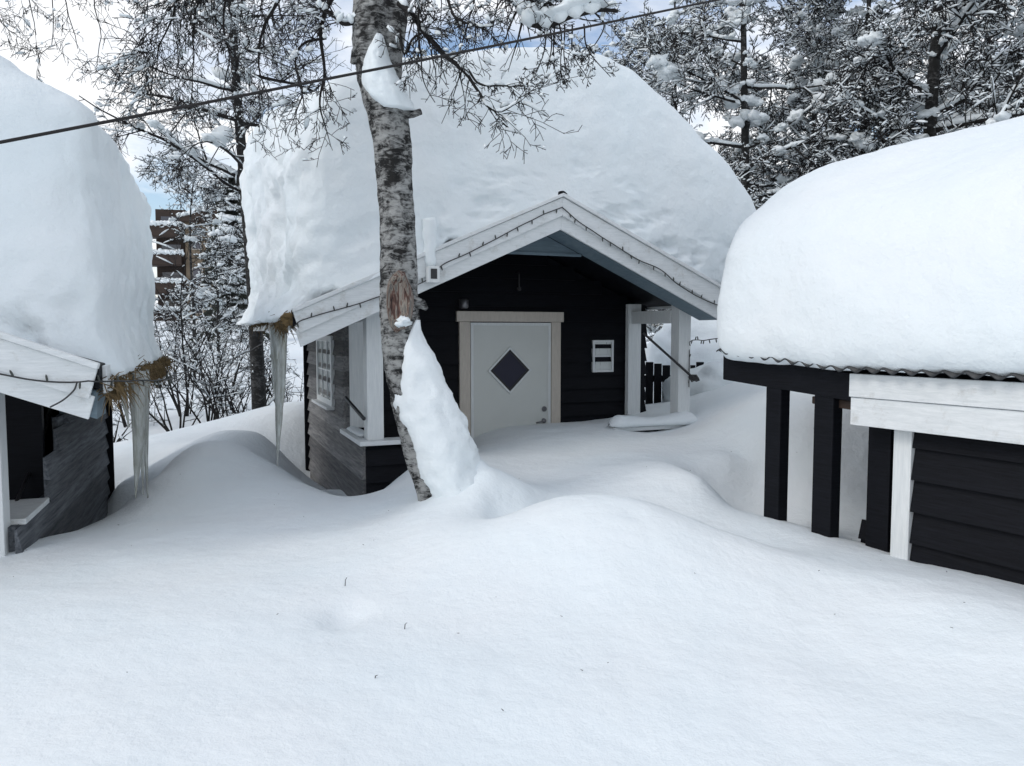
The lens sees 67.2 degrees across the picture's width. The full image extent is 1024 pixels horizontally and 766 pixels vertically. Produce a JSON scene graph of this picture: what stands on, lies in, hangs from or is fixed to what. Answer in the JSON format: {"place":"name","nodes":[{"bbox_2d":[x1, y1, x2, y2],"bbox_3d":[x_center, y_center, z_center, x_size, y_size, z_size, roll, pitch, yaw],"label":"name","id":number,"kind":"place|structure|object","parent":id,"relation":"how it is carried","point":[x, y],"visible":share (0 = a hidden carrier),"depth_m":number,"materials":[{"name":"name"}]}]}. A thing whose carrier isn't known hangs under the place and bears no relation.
{"place":"outdoors","nodes":[
{"label":"outdoors","id":0,"kind":"place"},
{"bbox_2d":[0,0,718,143],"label":"overhead cable","id":1,"kind":"object","parent":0,"point":[268,90],"visible":1,"depth_m":3.22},
{"bbox_2d":[0,320,1023,765],"bbox_3d":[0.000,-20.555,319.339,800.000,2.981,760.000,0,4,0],"label":"ground","id":2,"kind":"structure","parent":0,"point":[206,602],"depth_m":3.29,"materials":[{"name":"white snow"}]},
{"bbox_2d":[0,0,141,87],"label":"birch tree","id":3,"kind":"object","parent":2,"relation":"on","point":[57,24],"visible":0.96,"depth_m":6.80,"materials":[{"name":"grey plant"}]},
{"bbox_2d":[0,331,177,556],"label":"cabin","id":4,"kind":"object","parent":2,"relation":"on","point":[57,476],"visible":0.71,"depth_m":5.09,"materials":[{"name":"black wood"}]},
{"bbox_2d":[50,383,77,407],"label":"string lights","id":5,"kind":"object","parent":4,"relation":"attached to","point":[67,396],"visible":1,"depth_m":3.95,"materials":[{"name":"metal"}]},
{"bbox_2d":[0,55,162,375],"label":"roof snow","id":6,"kind":"structure","parent":4,"relation":"on","point":[77,278],"depth_m":4.11,"materials":[{"name":"white snow"}]},
{"bbox_2d":[121,377,129,426],"bbox_3d":[-2.372,0.118,4.709,0.062,0.305,0.062,-2,4,-30],"label":"icicle","id":7,"kind":"object","parent":4,"relation":"hanging from","point":[126,413],"visible":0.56,"depth_m":4.70,"materials":[{"name":"clear ice"}]},
{"bbox_2d":[0,339,269,388],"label":"string lights","id":8,"kind":"object","parent":4,"relation":"attached to","point":[98,378],"visible":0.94,"depth_m":4.25,"materials":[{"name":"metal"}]},
{"bbox_2d":[128,371,148,497],"bbox_3d":[-2.488,0.346,5.140,0.138,0.853,0.145,0,4,0],"label":"icicle","id":9,"kind":"object","parent":4,"relation":"hanging from","point":[139,418],"visible":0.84,"depth_m":5.11,"materials":[{"name":"clear ice"}]},
{"bbox_2d":[141,371,150,494],"bbox_3d":[-2.659,0.362,5.594,0.084,0.902,0.077,0,4,0],"label":"icicle","id":10,"kind":"object","parent":4,"relation":"hanging from","point":[143,459],"visible":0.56,"depth_m":5.59,"materials":[{"name":"clear ice"}]},
{"bbox_2d":[143,369,149,497],"bbox_3d":[-2.757,0.457,5.825,0.065,1.122,0.059,0,4,0],"label":"icicle","id":11,"kind":"object","parent":4,"relation":"hanging from","point":[146,463],"visible":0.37,"depth_m":5.83,"materials":[{"name":"clear ice"}]},
{"bbox_2d":[112,403,131,442],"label":"sapling","id":12,"kind":"object","parent":2,"relation":"on","point":[121,437],"visible":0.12,"depth_m":11.26,"materials":[{"name":"brown plant"}]},
{"bbox_2d":[112,389,169,428],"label":"sapling","id":13,"kind":"object","parent":2,"relation":"on","point":[124,422],"visible":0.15,"depth_m":12.67,"materials":[{"name":"brown plant"}]},
{"bbox_2d":[154,319,201,387],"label":"sapling","id":14,"kind":"object","parent":2,"relation":"on","point":[176,352],"visible":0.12,"depth_m":17.16,"materials":[{"name":"brown plant"}]},
{"bbox_2d":[115,337,243,431],"bbox_3d":[-5.445,0.068,12.193,2.188,1.622,1.468,-2,4,-25],"label":"sapling","id":15,"kind":"object","parent":2,"relation":"on","point":[163,424],"visible":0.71,"depth_m":12.15,"materials":[{"name":"brown plant"}]},
{"bbox_2d":[150,205,217,320],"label":"apartment building","id":16,"kind":"structure","parent":2,"relation":"on","point":[162,216],"depth_m":59.63,"materials":[{"name":"brown wood"}]},
{"bbox_2d":[161,216,179,220],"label":"window","id":17,"kind":"structure","parent":16,"relation":"in","point":[163,218],"depth_m":59.80,"materials":[{"name":"grey glass"}]},
{"bbox_2d":[162,244,180,249],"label":"window","id":18,"kind":"structure","parent":16,"relation":"in","point":[175,247],"depth_m":60.02,"materials":[{"name":"grey glass"}]},
{"bbox_2d":[162,272,181,277],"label":"window","id":19,"kind":"structure","parent":16,"relation":"in","point":[169,273],"depth_m":60.14,"materials":[{"name":"grey glass"}]},
{"bbox_2d":[163,300,182,306],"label":"window","id":20,"kind":"structure","parent":16,"relation":"in","point":[169,301],"depth_m":60.27,"materials":[{"name":"glass"}]},
{"bbox_2d":[191,235,201,249],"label":"window","id":21,"kind":"structure","parent":16,"relation":"in","point":[197,247],"depth_m":60.02,"materials":[{"name":"glass"}]},
{"bbox_2d":[192,268,201,280],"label":"window","id":22,"kind":"structure","parent":16,"relation":"in","point":[195,272],"depth_m":60.13,"materials":[{"name":"glass"}]},
{"bbox_2d":[163,312,221,382],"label":"sapling","id":23,"kind":"object","parent":2,"relation":"on","point":[201,359],"visible":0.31,"depth_m":17.96,"materials":[{"name":"brown plant"}]},
{"bbox_2d":[147,152,243,371],"bbox_3d":[-8.411,-2.894,19.533,2.782,5.942,3.191,0,4,0],"label":"birch tree","id":24,"kind":"object","parent":2,"relation":"on","point":[191,237],"visible":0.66,"depth_m":19.82,"materials":[{"name":"grey plant"}]},
{"bbox_2d":[151,226,246,416],"bbox_3d":[-5.928,-0.972,12.919,3.572,3.662,3.877,0,4,0],"label":"sapling","id":25,"kind":"object","parent":2,"relation":"on","point":[176,341],"visible":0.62,"depth_m":13.35,"materials":[{"name":"brown plant"}]},
{"bbox_2d":[164,168,247,361],"bbox_3d":[-8.754,-3.358,22.639,2.658,6.102,3.392,-2,4,-28],"label":"birch tree","id":26,"kind":"object","parent":2,"relation":"on","point":[212,234],"visible":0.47,"depth_m":22.71,"materials":[{"name":"grey plant"}]},
{"bbox_2d":[155,312,270,422],"bbox_3d":[-4.749,-0.153,12.272,1.972,1.972,2.156,0,4,0],"label":"sapling","id":27,"kind":"object","parent":2,"relation":"on","point":[216,368],"visible":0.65,"depth_m":12.28,"materials":[{"name":"brown plant"}]},
{"bbox_2d":[75,0,355,409],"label":"birch tree","id":28,"kind":"object","parent":2,"relation":"on","point":[220,136],"visible":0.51,"depth_m":10.81,"materials":[{"name":"grey plant"}]},
{"bbox_2d":[162,325,271,418],"bbox_3d":[-4.561,-0.058,12.058,1.657,1.716,2.659,-1,4,-19],"label":"sapling","id":29,"kind":"object","parent":2,"relation":"on","point":[215,413],"visible":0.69,"depth_m":11.82,"materials":[{"name":"brown plant"}]},
{"bbox_2d":[153,226,297,410],"bbox_3d":[-5.303,-1.056,13.818,2.738,3.290,3.187,0,4,0],"label":"sapling","id":30,"kind":"object","parent":2,"relation":"on","point":[213,344],"visible":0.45,"depth_m":13.53,"materials":[{"name":"brown plant"}]},
{"bbox_2d":[191,166,269,341],"bbox_3d":[-11.558,-5.232,31.800,3.306,7.320,3.038,-3,5,-39],"label":"spruce tree","id":31,"kind":"object","parent":2,"relation":"on","point":[228,216],"visible":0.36,"depth_m":31.23,"materials":[{"name":"plant"}]},
{"bbox_2d":[199,341,302,417],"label":"sapling","id":32,"kind":"object","parent":2,"relation":"on","point":[232,395],"visible":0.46,"depth_m":12.38,"materials":[{"name":"brown plant"}]},
{"bbox_2d":[225,317,297,392],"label":"sapling","id":33,"kind":"object","parent":2,"relation":"on","point":[249,354],"visible":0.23,"depth_m":16.08,"materials":[{"name":"brown plant"}]},
{"bbox_2d":[236,336,303,402],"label":"sapling","id":34,"kind":"object","parent":2,"relation":"on","point":[270,387],"visible":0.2,"depth_m":12.43,"materials":[{"name":"brown plant"}]},
{"bbox_2d":[72,0,626,501],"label":"birch tree","id":35,"kind":"object","parent":2,"relation":"on","point":[402,304],"visible":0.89,"depth_m":4.83,"materials":[{"name":"grey plant"}]},
{"bbox_2d":[361,33,414,110],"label":"snow","id":36,"kind":"structure","parent":35,"relation":"on","point":[381,88],"depth_m":4.71,"materials":[{"name":"white snow"}]},
{"bbox_2d":[393,320,479,497],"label":"snow","id":37,"kind":"structure","parent":2,"relation":"on","point":[433,419],"depth_m":4.87,"materials":[{"name":"white snow"}]},
{"bbox_2d":[250,193,720,495],"bbox_3d":[-0.615,0.483,8.360,4.192,4.437,3.948,-2,4,-22],"label":"cabin","id":38,"kind":"object","parent":2,"relation":"on","point":[546,318],"visible":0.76,"depth_m":7.74,"materials":[{"name":"black wood"}]},
{"bbox_2d":[268,311,286,465],"bbox_3d":[-1.953,0.051,6.466,0.142,1.304,0.142,-2,4,-30],"label":"icicle","id":39,"kind":"object","parent":38,"relation":"hanging from","point":[279,372],"visible":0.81,"depth_m":6.43,"materials":[{"name":"clear ice"}]},
{"bbox_2d":[276,330,282,358],"bbox_3d":[-1.859,-0.369,6.207,0.083,0.354,0.075,0,4,0],"label":"icicle","id":40,"kind":"object","parent":38,"relation":"hanging from","point":[278,341],"visible":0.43,"depth_m":6.20,"materials":[{"name":"clear ice"}]},
{"bbox_2d":[311,336,334,409],"bbox_3d":[-1.997,-0.129,8.106,0.090,0.739,1.050,-2,4,-22],"label":"window","id":41,"kind":"structure","parent":38,"relation":"in","point":[324,401],"depth_m":8.04,"materials":[{"name":"white paint"}]},
{"bbox_2d":[347,426,363,436],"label":"rail snow","id":42,"kind":"structure","parent":38,"relation":"on","point":[357,431],"depth_m":6.88,"materials":[{"name":"white snow"}]},
{"bbox_2d":[295,207,562,327],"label":"string lights","id":43,"kind":"object","parent":38,"relation":"attached to","point":[459,256],"visible":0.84,"depth_m":6.24,"materials":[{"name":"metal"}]},
{"bbox_2d":[236,47,755,325],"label":"roof snow","id":44,"kind":"structure","parent":38,"relation":"on","point":[636,154],"depth_m":6.50,"materials":[{"name":"white snow"}]},
{"bbox_2d":[470,322,550,437],"bbox_3d":[0.003,0.462,7.974,0.892,2.169,0.084,-2,4,-22],"label":"door","id":45,"kind":"structure","parent":38,"relation":"in","point":[510,363],"depth_m":7.95,"materials":[{"name":"paint"}]},
{"bbox_2d":[592,340,613,371],"bbox_3d":[0.986,-0.293,8.374,0.254,0.347,0.035,-2,4,-22],"label":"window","id":46,"kind":"structure","parent":38,"relation":"in","point":[596,352],"depth_m":8.38,"materials":[{"name":"white paint"}]},
{"bbox_2d":[563,208,717,305],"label":"string lights","id":47,"kind":"object","parent":38,"relation":"attached to","point":[631,256],"visible":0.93,"depth_m":6.90,"materials":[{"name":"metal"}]},
{"bbox_2d":[608,412,696,427],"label":"rail snow","id":48,"kind":"structure","parent":38,"relation":"on","point":[674,418],"depth_m":7.46,"materials":[{"name":"white snow"}]},
{"bbox_2d":[688,336,717,382],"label":"string lights","id":49,"kind":"object","parent":38,"relation":"attached to","point":[701,343],"visible":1,"depth_m":7.42,"materials":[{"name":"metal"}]},
{"bbox_2d":[566,0,774,341],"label":"birch tree","id":50,"kind":"object","parent":2,"relation":"on","point":[625,45],"visible":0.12,"depth_m":16.97,"materials":[{"name":"grey plant"}]},
{"bbox_2d":[645,362,703,403],"bbox_3d":[2.442,0.474,9.682,1.585,1.480,0.060,0,4,0],"label":"plank fence","id":51,"kind":"object","parent":2,"relation":"on","point":[660,376],"visible":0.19,"depth_m":9.62,"materials":[{"name":"black wood"}]},
{"bbox_2d":[645,316,722,394],"bbox_3d":[3.007,-0.441,11.451,2.112,1.287,1.714,0,4,0],"label":"snow pile","id":52,"kind":"object","parent":2,"relation":"on","point":[705,352],"visible":0.18,"depth_m":11.01,"materials":[{"name":"white snow"}]},
{"bbox_2d":[662,359,734,401],"bbox_3d":[2.650,0.148,9.227,1.626,0.904,1.251,0,4,0],"label":"snow pile","id":53,"kind":"object","parent":2,"relation":"on","point":[709,374],"visible":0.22,"depth_m":8.87,"materials":[{"name":"white snow"}]},
{"bbox_2d":[613,0,927,332],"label":"birch tree","id":54,"kind":"object","parent":2,"relation":"on","point":[699,34],"visible":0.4,"depth_m":13.04,"materials":[{"name":"plant"}]},
{"bbox_2d":[706,0,895,207],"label":"birch tree","id":55,"kind":"object","parent":2,"relation":"on","point":[795,63],"visible":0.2,"depth_m":15.86,"materials":[{"name":"grey plant"}]},
{"bbox_2d":[716,348,1023,584],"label":"cabin","id":56,"kind":"object","parent":2,"relation":"on","point":[945,480],"visible":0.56,"depth_m":4.01,"materials":[{"name":"black paint"}]},
{"bbox_2d":[717,115,1023,377],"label":"roof snow","id":57,"kind":"structure","parent":56,"relation":"on","point":[909,255],"depth_m":4.07,"materials":[{"name":"white snow"}]},
{"bbox_2d":[737,0,1019,206],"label":"birch tree","id":58,"kind":"object","parent":2,"relation":"on","point":[846,31],"visible":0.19,"depth_m":14.38,"materials":[{"name":"grey plant"}]},
{"bbox_2d":[814,0,1023,155],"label":"birch tree","id":59,"kind":"object","parent":2,"relation":"on","point":[943,25],"visible":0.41,"depth_m":11.40,"materials":[{"name":"plant"}]},
{"bbox_2d":[844,0,1023,139],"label":"birch tree","id":60,"kind":"object","parent":2,"relation":"on","point":[1017,31],"visible":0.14,"depth_m":13.25,"materials":[{"name":"grey plant"}]},
{"bbox_2d":[845,0,1023,147],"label":"birch tree","id":61,"kind":"object","parent":2,"relation":"on","point":[951,56],"visible":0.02,"depth_m":15.39,"materials":[{"name":"grey plant"}]},
{"bbox_2d":[0,0,1023,326],"label":"sky","id":62,"kind":"structure","parent":0,"point":[56,73],"materials":[{"name":"white"}]}
]}

